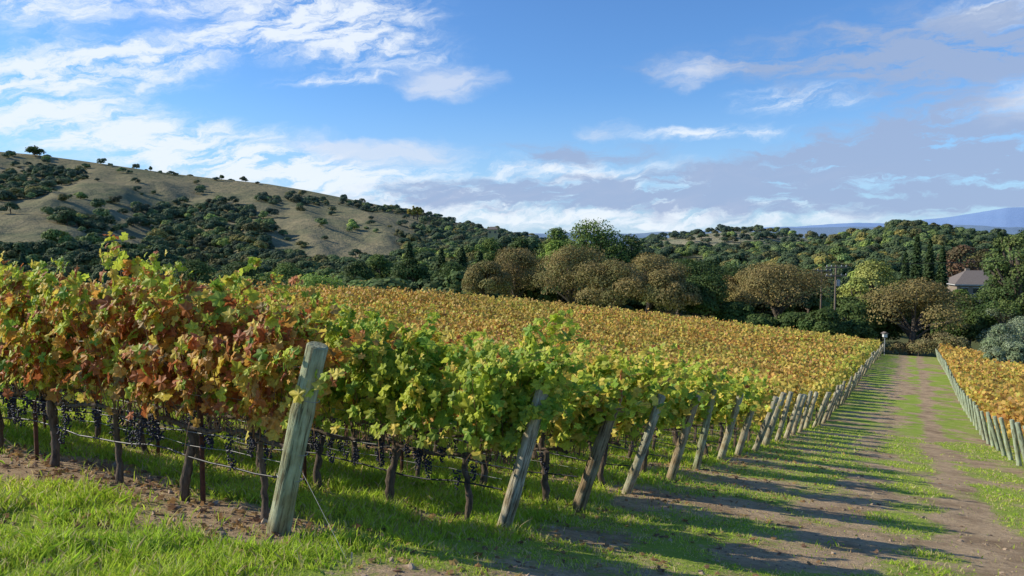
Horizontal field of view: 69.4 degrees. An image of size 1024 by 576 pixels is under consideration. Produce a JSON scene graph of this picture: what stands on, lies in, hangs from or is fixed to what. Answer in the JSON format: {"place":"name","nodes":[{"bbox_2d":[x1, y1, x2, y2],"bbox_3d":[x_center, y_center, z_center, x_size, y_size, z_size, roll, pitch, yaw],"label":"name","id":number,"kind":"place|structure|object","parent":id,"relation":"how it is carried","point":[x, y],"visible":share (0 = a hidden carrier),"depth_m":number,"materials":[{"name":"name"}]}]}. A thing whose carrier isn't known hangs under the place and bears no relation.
{"place":"outdoors","nodes":[
{"label":"outdoors","id":0,"kind":"place"},
{"bbox_2d":[0,152,486,258],"bbox_3d":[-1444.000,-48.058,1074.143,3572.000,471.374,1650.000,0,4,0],"label":"grassy hills","id":1,"kind":"structure","parent":0,"point":[28,222],"depth_m":787.44,"materials":[{"name":"beige plant"}]},
{"bbox_2d":[24,145,44,156],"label":"lone oak tree","id":2,"kind":"object","parent":1,"relation":"on","point":[29,149],"visible":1,"depth_m":1070.35,"materials":[{"name":"green plant"}]},
{"bbox_2d":[0,150,1023,313],"bbox_3d":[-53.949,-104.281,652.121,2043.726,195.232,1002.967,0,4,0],"label":"oak woodland","id":3,"kind":"object","parent":1,"relation":"on","point":[850,248],"visible":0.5,"depth_m":577.04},
{"bbox_2d":[0,308,1022,575],"bbox_3d":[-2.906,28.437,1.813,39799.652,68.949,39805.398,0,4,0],"label":"ground","id":4,"kind":"structure","parent":0,"point":[152,504],"depth_m":7.94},
{"bbox_2d":[170,258,217,283],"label":"tall broadleaf tree","id":5,"kind":"object","parent":4,"relation":"on","point":[199,269],"visible":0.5,"depth_m":249.58,"materials":[{"name":"green plant"}]},
{"bbox_2d":[218,259,265,280],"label":"tall broadleaf tree","id":6,"kind":"object","parent":4,"relation":"on","point":[236,266],"visible":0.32,"depth_m":257.36,"materials":[{"name":"green plant"}]},
{"bbox_2d":[265,262,306,281],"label":"tall broadleaf tree","id":7,"kind":"object","parent":4,"relation":"on","point":[290,272],"visible":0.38,"depth_m":226.86,"materials":[{"name":"green plant"}]},
{"bbox_2d":[267,341,327,534],"bbox_3d":[-1.881,1.430,6.413,0.229,2.004,0.221,21,13,26],"label":"wooden end post","id":8,"kind":"object","parent":4,"relation":"on","point":[300,421],"visible":0.84,"depth_m":6.31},
{"bbox_2d":[277,399,352,563],"bbox_3d":[-1.583,1.572,6.170,1.140,1.304,0.264,3,5,42],"label":"anchor wire","id":9,"kind":"object","parent":8,"relation":"attached to","point":[316,500],"visible":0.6,"depth_m":6.13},
{"bbox_2d":[298,272,350,305],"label":"light green tree","id":10,"kind":"object","parent":4,"relation":"on","point":[308,280],"visible":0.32,"depth_m":148.40,"materials":[{"name":"green plant"}]},
{"bbox_2d":[32,364,628,503],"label":"rusted trellis stakes","id":11,"kind":"object","parent":4,"relation":"on","point":[201,463],"visible":0.05,"depth_m":8.86,"materials":[{"name":"metal"}]},
{"bbox_2d":[0,344,736,478],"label":"trellis wires","id":12,"kind":"object","parent":11,"relation":"attached to","point":[330,437],"visible":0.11,"depth_m":8.62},
{"bbox_2d":[0,248,706,472],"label":"grapevine canes","id":13,"kind":"object","parent":4,"relation":"on","point":[224,422],"visible":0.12,"depth_m":8.20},
{"bbox_2d":[341,261,374,281],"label":"tall broadleaf tree","id":14,"kind":"object","parent":4,"relation":"on","point":[359,268],"visible":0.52,"depth_m":237.76,"materials":[{"name":"green plant"}]},
{"bbox_2d":[0,396,735,489],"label":"drip irrigation hoses","id":15,"kind":"object","parent":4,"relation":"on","point":[217,464],"visible":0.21,"depth_m":8.99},
{"bbox_2d":[365,254,395,278],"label":"tall broadleaf tree","id":16,"kind":"object","parent":4,"relation":"on","point":[380,265],"visible":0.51,"depth_m":248.97,"materials":[{"name":"green plant"}]},
{"bbox_2d":[0,231,781,521],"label":"grapevine","id":17,"kind":"object","parent":4,"relation":"on","point":[398,360],"depth_m":8.09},
{"bbox_2d":[0,380,635,489],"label":"grape clusters","id":18,"kind":"object","parent":17,"relation":"attached to","point":[156,428],"visible":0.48,"depth_m":8.59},
{"bbox_2d":[402,241,417,281],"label":"conifer tree","id":19,"kind":"object","parent":4,"relation":"on","point":[409,254],"visible":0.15,"depth_m":239.02,"materials":[{"name":"green plant"}]},
{"bbox_2d":[389,258,431,281],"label":"tall broadleaf tree","id":20,"kind":"object","parent":4,"relation":"on","point":[408,267],"visible":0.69,"depth_m":222.75,"materials":[{"name":"green plant"}]},
{"bbox_2d":[434,248,445,272],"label":"conifer tree","id":21,"kind":"object","parent":4,"relation":"on","point":[441,260],"visible":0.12,"depth_m":244.12,"materials":[{"name":"green plant"}]},
{"bbox_2d":[425,261,466,279],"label":"tall broadleaf tree","id":22,"kind":"object","parent":4,"relation":"on","point":[447,267],"visible":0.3,"depth_m":221.54,"materials":[{"name":"green plant"}]},
{"bbox_2d":[456,246,468,267],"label":"conifer tree","id":23,"kind":"object","parent":4,"relation":"on","point":[462,259],"visible":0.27,"depth_m":249.07,"materials":[{"name":"green plant"}]},
{"bbox_2d":[53,278,881,447],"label":"vineyard rows","id":24,"kind":"object","parent":4,"relation":"on","point":[836,359],"depth_m":59.93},
{"bbox_2d":[461,259,513,296],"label":"oak tree","id":25,"kind":"object","parent":4,"relation":"on","point":[481,279],"visible":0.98,"depth_m":137.84,"materials":[{"name":"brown plant"}]},
{"bbox_2d":[487,227,497,239],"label":"farmhouse","id":26,"kind":"object","parent":4,"relation":"on","point":[492,231],"visible":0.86,"depth_m":416.42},
{"bbox_2d":[0,419,1012,575],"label":"fallen leaves","id":27,"kind":"object","parent":4,"relation":"on","point":[172,506],"visible":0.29,"depth_m":8.34,"materials":[{"name":"brown plant"}]},
{"bbox_2d":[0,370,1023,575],"bbox_3d":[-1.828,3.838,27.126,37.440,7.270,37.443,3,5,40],"label":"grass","id":28,"kind":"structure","parent":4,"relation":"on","point":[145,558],"depth_m":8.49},
{"bbox_2d":[3,408,1023,575],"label":"soil clods","id":29,"kind":"object","parent":4,"relation":"on","point":[410,566],"visible":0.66,"depth_m":7.89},
{"bbox_2d":[491,247,548,311],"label":"oak tree","id":30,"kind":"object","parent":4,"relation":"on","point":[519,276],"visible":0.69,"depth_m":147.06,"materials":[{"name":"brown plant"}]},
{"bbox_2d":[497,389,549,530],"bbox_3d":[0.089,1.982,8.014,0.178,1.957,0.181,22,13,26],"label":"wooden end post","id":31,"kind":"object","parent":4,"relation":"on","point":[517,480],"visible":0.66,"depth_m":7.93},
{"bbox_2d":[537,239,576,278],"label":"light green tree","id":32,"kind":"object","parent":4,"relation":"on","point":[555,244],"visible":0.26,"depth_m":213.43,"materials":[{"name":"green plant"}]},
{"bbox_2d":[532,243,609,304],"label":"oak tree","id":33,"kind":"object","parent":4,"relation":"on","point":[555,273],"visible":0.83,"depth_m":131.76,"materials":[{"name":"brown plant"}]},
{"bbox_2d":[561,217,632,272],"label":"tall broadleaf tree","id":34,"kind":"object","parent":4,"relation":"on","point":[585,237],"visible":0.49,"depth_m":254.87,"materials":[{"name":"green plant"}]},
{"bbox_2d":[571,389,623,512],"bbox_3d":[1.109,2.297,9.902,0.193,2.028,0.200,22,14,26],"label":"wooden end post","id":35,"kind":"object","parent":4,"relation":"on","point":[582,495],"visible":0.62,"depth_m":9.86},
{"bbox_2d":[573,258,655,323],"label":"oak tree","id":36,"kind":"object","parent":4,"relation":"on","point":[625,279],"visible":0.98,"depth_m":122.78,"materials":[{"name":"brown plant"}]},
{"bbox_2d":[612,233,648,271],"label":"tall broadleaf tree","id":37,"kind":"object","parent":4,"relation":"on","point":[629,240],"visible":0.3,"depth_m":261.46,"materials":[{"name":"green plant"}]},
{"bbox_2d":[621,394,665,493],"bbox_3d":[2.061,2.594,11.759,0.170,1.974,0.175,23,14,25],"label":"wooden end post","id":38,"kind":"object","parent":4,"relation":"on","point":[635,468],"visible":0.88,"depth_m":11.68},
{"bbox_2d":[619,252,692,312],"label":"oak tree","id":39,"kind":"object","parent":4,"relation":"on","point":[652,263],"visible":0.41,"depth_m":136.73,"materials":[{"name":"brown plant"}]},
{"bbox_2d":[636,269,702,315],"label":"oak tree","id":40,"kind":"object","parent":4,"relation":"on","point":[668,294],"visible":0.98,"depth_m":119.61,"materials":[{"name":"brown plant"}]},
{"bbox_2d":[666,394,700,480],"bbox_3d":[3.114,2.851,13.582,0.182,1.914,0.193,20,12,26],"label":"wooden end post","id":41,"kind":"object","parent":4,"relation":"on","point":[677,454],"visible":0.81,"depth_m":13.54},
{"bbox_2d":[676,259,728,316],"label":"live oak tree","id":42,"kind":"object","parent":4,"relation":"on","point":[696,269],"visible":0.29,"depth_m":138.11,"materials":[{"name":"green plant"}]},
{"bbox_2d":[678,273,729,318],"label":"live oak tree","id":43,"kind":"object","parent":4,"relation":"on","point":[709,286],"visible":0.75,"depth_m":123.13,"materials":[{"name":"green plant"}]},
{"bbox_2d":[692,389,716,469],"bbox_3d":[4.011,3.072,15.444,0.179,1.992,0.181,16,11,27],"label":"wooden end post","id":44,"kind":"object","parent":4,"relation":"on","point":[701,444],"visible":0.83,"depth_m":15.38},
{"bbox_2d":[703,262,740,304],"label":"live oak tree","id":45,"kind":"object","parent":4,"relation":"on","point":[730,271],"visible":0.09,"depth_m":163.53,"materials":[{"name":"green plant"}]},
{"bbox_2d":[717,393,743,461],"bbox_3d":[5.054,3.356,17.249,0.191,1.966,0.185,18,12,27],"label":"wooden end post","id":46,"kind":"object","parent":4,"relation":"on","point":[728,434],"visible":0.71,"depth_m":17.19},
{"bbox_2d":[711,300,755,323],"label":"live oak tree","id":47,"kind":"object","parent":4,"relation":"on","point":[738,311],"visible":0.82,"depth_m":120.40,"materials":[{"name":"green plant"}]},
{"bbox_2d":[720,270,767,304],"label":"oak tree","id":48,"kind":"object","parent":4,"relation":"on","point":[732,289],"visible":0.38,"depth_m":147.65,"materials":[{"name":"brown plant"}]},
{"bbox_2d":[734,408,754,455],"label":"wooden end post","id":49,"kind":"object","parent":4,"relation":"on","point":[744,433],"visible":0.6,"depth_m":19.13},
{"bbox_2d":[744,313,777,326],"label":"bush","id":50,"kind":"object","parent":4,"relation":"on","point":[761,319],"visible":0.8,"depth_m":117.13,"materials":[{"name":"green plant"}]},
{"bbox_2d":[752,396,778,451],"bbox_3d":[7.132,3.954,20.920,0.190,1.949,0.199,23,14,25],"label":"wooden end post","id":51,"kind":"object","parent":4,"relation":"on","point":[762,431],"visible":0.86,"depth_m":20.84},
{"bbox_2d":[762,392,786,445],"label":"wooden end post","id":52,"kind":"object","parent":4,"relation":"on","point":[770,429],"visible":0.73,"depth_m":22.69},
{"bbox_2d":[732,261,833,328],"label":"oak tree","id":53,"kind":"object","parent":4,"relation":"on","point":[776,282],"visible":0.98,"depth_m":126.41,"materials":[{"name":"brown plant"}]},
{"bbox_2d":[774,391,792,441],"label":"wooden end post","id":54,"kind":"object","parent":4,"relation":"on","point":[783,417],"visible":0.89,"depth_m":24.61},
{"bbox_2d":[774,311,806,329],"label":"bush","id":55,"kind":"object","parent":4,"relation":"on","point":[788,319],"visible":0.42,"depth_m":117.16,"materials":[{"name":"green plant"}]},
{"bbox_2d":[783,394,802,438],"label":"wooden end post","id":56,"kind":"object","parent":4,"relation":"on","point":[793,416],"visible":0.9,"depth_m":26.39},
{"bbox_2d":[790,394,806,434],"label":"wooden end post","id":57,"kind":"object","parent":4,"relation":"on","point":[795,424],"visible":0.68,"depth_m":28.29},
{"bbox_2d":[798,391,812,431],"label":"wooden end post","id":58,"kind":"object","parent":4,"relation":"on","point":[803,419],"visible":0.92,"depth_m":30.13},
{"bbox_2d":[803,391,818,429],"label":"wooden end post","id":59,"kind":"object","parent":4,"relation":"on","point":[810,411],"visible":0.89,"depth_m":32.01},
{"bbox_2d":[812,392,829,427],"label":"wooden end post","id":60,"kind":"object","parent":4,"relation":"on","point":[815,423],"visible":0.91,"depth_m":33.74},
{"bbox_2d":[796,306,852,334],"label":"live oak tree","id":61,"kind":"object","parent":4,"relation":"on","point":[820,321],"visible":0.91,"depth_m":110.73,"materials":[{"name":"green plant"}]},
{"bbox_2d":[821,392,837,423],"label":"wooden end post","id":62,"kind":"object","parent":4,"relation":"on","point":[826,414],"visible":0.91,"depth_m":37.47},
{"bbox_2d":[825,265,847,309],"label":"utility pole","id":63,"kind":"object","parent":4,"relation":"on","point":[837,283],"visible":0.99,"depth_m":116.06,"materials":[{"name":"grey wood"}]},
{"bbox_2d":[822,259,1022,273],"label":"power lines","id":64,"kind":"object","parent":63,"relation":"attached to","point":[930,263],"visible":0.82,"depth_m":113.36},
{"bbox_2d":[826,295,886,333],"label":"live oak tree","id":65,"kind":"object","parent":4,"relation":"on","point":[848,308],"visible":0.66,"depth_m":117.48,"materials":[{"name":"green plant"}]},
{"bbox_2d":[839,277,875,310],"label":"willow tree","id":66,"kind":"object","parent":4,"relation":"on","point":[859,283],"visible":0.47,"depth_m":149.20,"materials":[{"name":"green plant"}]},
{"bbox_2d":[840,319,877,338],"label":"bush","id":67,"kind":"object","parent":4,"relation":"on","point":[862,329],"visible":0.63,"depth_m":111.11,"materials":[{"name":"green plant"}]},
{"bbox_2d":[836,259,904,296],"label":"willow tree","id":68,"kind":"object","parent":4,"relation":"on","point":[871,272],"visible":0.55,"depth_m":163.42,"materials":[{"name":"green plant"}]},
{"bbox_2d":[872,308,903,345],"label":"live oak tree","id":69,"kind":"object","parent":4,"relation":"on","point":[893,329],"visible":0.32,"depth_m":120.31,"materials":[{"name":"green plant"}]},
{"bbox_2d":[885,341,915,354],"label":"dry bush","id":70,"kind":"object","parent":4,"relation":"on","point":[896,346],"visible":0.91,"depth_m":114.59,"materials":[{"name":"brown plant"}]},
{"bbox_2d":[898,252,910,320],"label":"conifer tree","id":71,"kind":"object","parent":4,"relation":"on","point":[905,270],"visible":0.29,"depth_m":159.62,"materials":[{"name":"green plant"}]},
{"bbox_2d":[904,234,924,336],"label":"conifer tree","id":72,"kind":"object","parent":4,"relation":"on","point":[916,271],"visible":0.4,"depth_m":149.51,"materials":[{"name":"green plant"}]},
{"bbox_2d":[858,276,974,355],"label":"oak tree","id":73,"kind":"object","parent":4,"relation":"on","point":[893,303],"visible":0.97,"depth_m":115.07,"materials":[{"name":"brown plant"}]},
{"bbox_2d":[900,341,936,355],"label":"dry bush","id":74,"kind":"object","parent":4,"relation":"on","point":[912,345],"visible":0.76,"depth_m":111.95,"materials":[{"name":"brown plant"}]},
{"bbox_2d":[922,239,935,335],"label":"conifer tree","id":75,"kind":"object","parent":4,"relation":"on","point":[929,271],"visible":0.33,"depth_m":151.50,"materials":[{"name":"green plant"}]},
{"bbox_2d":[915,329,958,357],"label":"dry bush","id":76,"kind":"object","parent":4,"relation":"on","point":[944,336],"visible":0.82,"depth_m":110.55,"materials":[{"name":"brown plant"}]},
{"bbox_2d":[927,246,948,337],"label":"conifer tree","id":77,"kind":"object","parent":4,"relation":"on","point":[941,276],"visible":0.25,"depth_m":147.59,"materials":[{"name":"green plant"}]},
{"bbox_2d":[930,313,958,340],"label":"live oak tree","id":78,"kind":"object","parent":4,"relation":"on","point":[937,329],"visible":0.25,"depth_m":125.01,"materials":[{"name":"green plant"}]},
{"bbox_2d":[942,336,972,348],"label":"dry bush","id":79,"kind":"object","parent":4,"relation":"on","point":[960,340],"visible":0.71,"depth_m":108.09,"materials":[{"name":"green plant"}]},
{"bbox_2d":[936,244,980,278],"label":"copper beech tree","id":80,"kind":"object","parent":4,"relation":"on","point":[956,253],"visible":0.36,"depth_m":192.61,"materials":[{"name":"brown plant"}]},
{"bbox_2d":[947,288,974,304],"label":"olive tree","id":81,"kind":"object","parent":4,"relation":"on","point":[961,290],"visible":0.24,"depth_m":144.71,"materials":[{"name":"green plant"}]},
{"bbox_2d":[948,284,988,304],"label":"walls","id":82,"kind":"structure","parent":4,"relation":"on","point":[957,287],"depth_m":162.10,"materials":[{"name":"paint"}]},
{"bbox_2d":[949,270,988,284],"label":"roof","id":83,"kind":"structure","parent":82,"relation":"on","point":[977,277],"depth_m":163.45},
{"bbox_2d":[947,296,991,348],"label":"live oak tree","id":84,"kind":"object","parent":4,"relation":"on","point":[968,311],"visible":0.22,"depth_m":124.36,"materials":[{"name":"green plant"}]},
{"bbox_2d":[967,248,992,269],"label":"copper beech tree","id":85,"kind":"object","parent":4,"relation":"on","point":[977,257],"visible":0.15,"depth_m":204.16,"materials":[{"name":"brown plant"}]},
{"bbox_2d":[976,409,985,439],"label":"wooden end post","id":86,"kind":"object","parent":4,"relation":"on","point":[980,424],"visible":0.82,"depth_m":34.64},
{"bbox_2d":[971,289,991,343],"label":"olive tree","id":87,"kind":"object","parent":4,"relation":"on","point":[984,299],"visible":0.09,"depth_m":140.11,"materials":[{"name":"green plant"}]},
{"bbox_2d":[959,306,1007,342],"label":"live oak tree","id":88,"kind":"object","parent":4,"relation":"on","point":[979,322],"visible":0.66,"depth_m":119.67,"materials":[{"name":"green plant"}]},
{"bbox_2d":[980,411,990,444],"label":"wooden end post","id":89,"kind":"object","parent":4,"relation":"on","point":[985,428],"visible":0.88,"depth_m":32.78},
{"bbox_2d":[986,414,1000,450],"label":"wooden end post","id":90,"kind":"object","parent":4,"relation":"on","point":[993,432],"visible":0.83,"depth_m":29.10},
{"bbox_2d":[983,346,1010,362],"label":"olive tree","id":91,"kind":"object","parent":4,"relation":"on","point":[998,352],"visible":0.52,"depth_m":78.18,"materials":[{"name":"green plant"}]},
{"bbox_2d":[974,256,1021,345],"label":"cedar tree","id":92,"kind":"object","parent":4,"relation":"on","point":[988,273],"visible":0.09,"depth_m":120.85,"materials":[{"name":"green plant"}]},
{"bbox_2d":[992,232,1005,255],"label":"conifer tree","id":93,"kind":"object","parent":4,"relation":"on","point":[999,250],"visible":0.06,"depth_m":174.25,"materials":[{"name":"green plant"}]},
{"bbox_2d":[992,416,1006,455],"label":"wooden end post","id":94,"kind":"object","parent":4,"relation":"on","point":[1000,439],"visible":0.88,"depth_m":27.26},
{"bbox_2d":[976,297,1023,342],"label":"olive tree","id":95,"kind":"object","parent":4,"relation":"on","point":[1011,316],"visible":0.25,"depth_m":114.48,"materials":[{"name":"green plant"}]},
{"bbox_2d":[977,228,1023,325],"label":"tree","id":96,"kind":"object","parent":4,"relation":"on","point":[1010,285],"visible":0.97,"depth_m":114.38,"materials":[{"name":"green plant"}]},
{"bbox_2d":[977,323,1023,352],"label":"olive tree","id":97,"kind":"object","parent":4,"relation":"on","point":[1000,340],"visible":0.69,"depth_m":91.89,"materials":[{"name":"green plant"}]},
{"bbox_2d":[998,417,1013,460],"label":"wooden end post","id":98,"kind":"object","parent":4,"relation":"on","point":[1006,441],"visible":0.88,"depth_m":25.42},
{"bbox_2d":[1002,341,1023,362],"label":"olive tree","id":99,"kind":"object","parent":4,"relation":"on","point":[1015,351],"visible":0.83,"depth_m":80.06,"materials":[{"name":"green plant"}]},
{"bbox_2d":[1003,316,1023,343],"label":"olive tree","id":100,"kind":"object","parent":4,"relation":"on","point":[1019,322],"visible":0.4,"depth_m":96.14,"materials":[{"name":"green plant"}]},
{"bbox_2d":[1009,419,1021,465],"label":"wooden end post","id":101,"kind":"object","parent":4,"relation":"on","point":[1015,443],"visible":0.91,"depth_m":23.53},
{"bbox_2d":[1015,422,1023,461],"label":"wooden end post","id":102,"kind":"object","parent":4,"relation":"on","point":[1019,434],"visible":1,"depth_m":21.73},
{"bbox_2d":[0,0,1023,233],"label":"sky","id":103,"kind":"structure","parent":0,"point":[530,116],"materials":[{"name":"blue"}]},
{"bbox_2d":[278,354,1023,575],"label":"dirt path","id":104,"kind":"structure","parent":0,"point":[904,395],"depth_m":11.70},
{"bbox_2d":[660,232,807,247],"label":"dry grass knoll","id":105,"kind":"structure","parent":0,"point":[713,242],"depth_m":903.70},
{"bbox_2d":[528,225,1023,245],"bbox_3d":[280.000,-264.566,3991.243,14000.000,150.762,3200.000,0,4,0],"label":"distant wooded hills","id":106,"kind":"structure","parent":0,"point":[827,231],"depth_m":3651.06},
{"bbox_2d":[534,207,1023,233],"bbox_3d":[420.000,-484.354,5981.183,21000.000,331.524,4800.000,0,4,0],"label":"distant blue hills","id":107,"kind":"structure","parent":0,"point":[1009,217],"depth_m":5302.02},
{"bbox_2d":[668,238,974,260],"bbox_3d":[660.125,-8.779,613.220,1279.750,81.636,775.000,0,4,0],"label":"forested hill","id":108,"kind":"structure","parent":0,"point":[695,255],"depth_m":648.06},
{"bbox_2d":[938,343,1023,452],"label":"grapevines","id":109,"kind":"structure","parent":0,"point":[996,388],"depth_m":51.59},
{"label":"wooded knoll","id":110,"kind":"structure","parent":0,"visible":0},
{"bbox_2d":[471,236,503,269],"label":"tall broadleaf tree","id":111,"kind":"object","parent":110,"relation":"on","point":[488,253],"visible":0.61,"depth_m":296.44,"materials":[{"name":"green plant"}]},
{"bbox_2d":[501,236,535,269],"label":"tall broadleaf tree","id":112,"kind":"object","parent":110,"relation":"on","point":[519,243],"visible":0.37,"depth_m":288.59,"materials":[{"name":"green plant"}]},
{"bbox_2d":[536,227,573,266],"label":"tall broadleaf tree","id":113,"kind":"object","parent":110,"relation":"on","point":[557,234],"visible":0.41,"depth_m":297.32,"materials":[{"name":"green plant"}]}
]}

